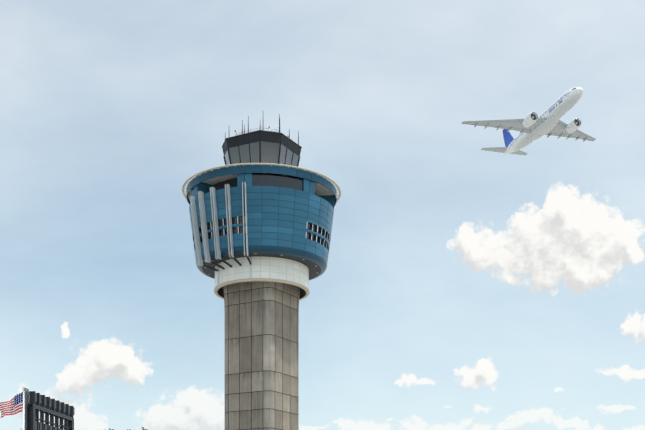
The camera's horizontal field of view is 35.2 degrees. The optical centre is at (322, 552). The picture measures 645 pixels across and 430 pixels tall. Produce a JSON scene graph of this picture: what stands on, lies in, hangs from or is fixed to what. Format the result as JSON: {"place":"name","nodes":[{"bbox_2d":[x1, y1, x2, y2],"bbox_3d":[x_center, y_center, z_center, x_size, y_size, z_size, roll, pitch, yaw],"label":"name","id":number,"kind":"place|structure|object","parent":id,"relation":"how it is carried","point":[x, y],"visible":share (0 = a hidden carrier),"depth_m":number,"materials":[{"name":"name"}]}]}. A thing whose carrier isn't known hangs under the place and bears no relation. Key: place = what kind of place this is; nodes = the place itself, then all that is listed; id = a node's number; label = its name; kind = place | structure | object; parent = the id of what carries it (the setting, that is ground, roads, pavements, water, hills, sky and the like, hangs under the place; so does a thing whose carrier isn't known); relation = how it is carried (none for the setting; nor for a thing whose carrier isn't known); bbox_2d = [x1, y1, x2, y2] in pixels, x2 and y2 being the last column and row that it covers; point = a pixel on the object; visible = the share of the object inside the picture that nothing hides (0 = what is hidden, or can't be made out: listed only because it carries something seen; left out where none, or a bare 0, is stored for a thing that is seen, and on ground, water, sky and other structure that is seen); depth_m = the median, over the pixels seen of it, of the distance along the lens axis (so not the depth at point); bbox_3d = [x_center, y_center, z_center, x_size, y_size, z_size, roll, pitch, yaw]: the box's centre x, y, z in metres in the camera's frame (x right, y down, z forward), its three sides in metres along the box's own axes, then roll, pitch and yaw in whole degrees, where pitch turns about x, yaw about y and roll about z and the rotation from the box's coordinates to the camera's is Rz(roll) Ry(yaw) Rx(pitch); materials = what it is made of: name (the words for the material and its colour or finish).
{"place":"outdoors","nodes":[
{"label":"outdoors","id":0,"kind":"place"},
{"bbox_2d":[0,387,24,429],"bbox_3d":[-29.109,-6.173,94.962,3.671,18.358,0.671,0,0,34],"label":"flag pole","id":1,"kind":"object","parent":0,"point":[14,405],"visible":0.92,"depth_m":95.01,"materials":[{"name":"multicoloured fabric"}]},
{"bbox_2d":[24,388,74,429],"bbox_3d":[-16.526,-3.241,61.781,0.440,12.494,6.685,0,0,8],"label":"building","id":2,"kind":"structure","parent":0,"point":[35,403],"depth_m":60.58,"materials":[{"name":"metal"}]},
{"bbox_2d":[223,281,299,429],"bbox_3d":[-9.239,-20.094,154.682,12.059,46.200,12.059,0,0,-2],"label":"tower shaft","id":3,"kind":"object","parent":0,"point":[261,355],"visible":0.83,"depth_m":151.06,"materials":[{"name":"grey concrete"}]},
{"bbox_2d":[182,163,340,300],"bbox_3d":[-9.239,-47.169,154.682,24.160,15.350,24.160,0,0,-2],"label":"control tower head","id":4,"kind":"object","parent":3,"relation":"on","point":[265,222],"visible":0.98,"depth_m":146.42},
{"bbox_2d":[222,114,301,166],"bbox_3d":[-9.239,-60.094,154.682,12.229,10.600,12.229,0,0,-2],"label":"control tower cab","id":5,"kind":"object","parent":4,"relation":"on","point":[265,146],"visible":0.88,"depth_m":150.35,"materials":[{"name":"grey glass"}]},
{"bbox_2d":[0,0,644,429],"label":"sky","id":6,"kind":"structure","parent":0,"point":[462,286],"materials":[{"name":"blue"}]},
{"bbox_2d":[461,87,595,154],"bbox_3d":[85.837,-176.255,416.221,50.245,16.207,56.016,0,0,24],"label":"airliner","id":7,"kind":"object","parent":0,"point":[531,127],"visible":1,"depth_m":407.87,"materials":[{"name":"white metal"}]}
]}

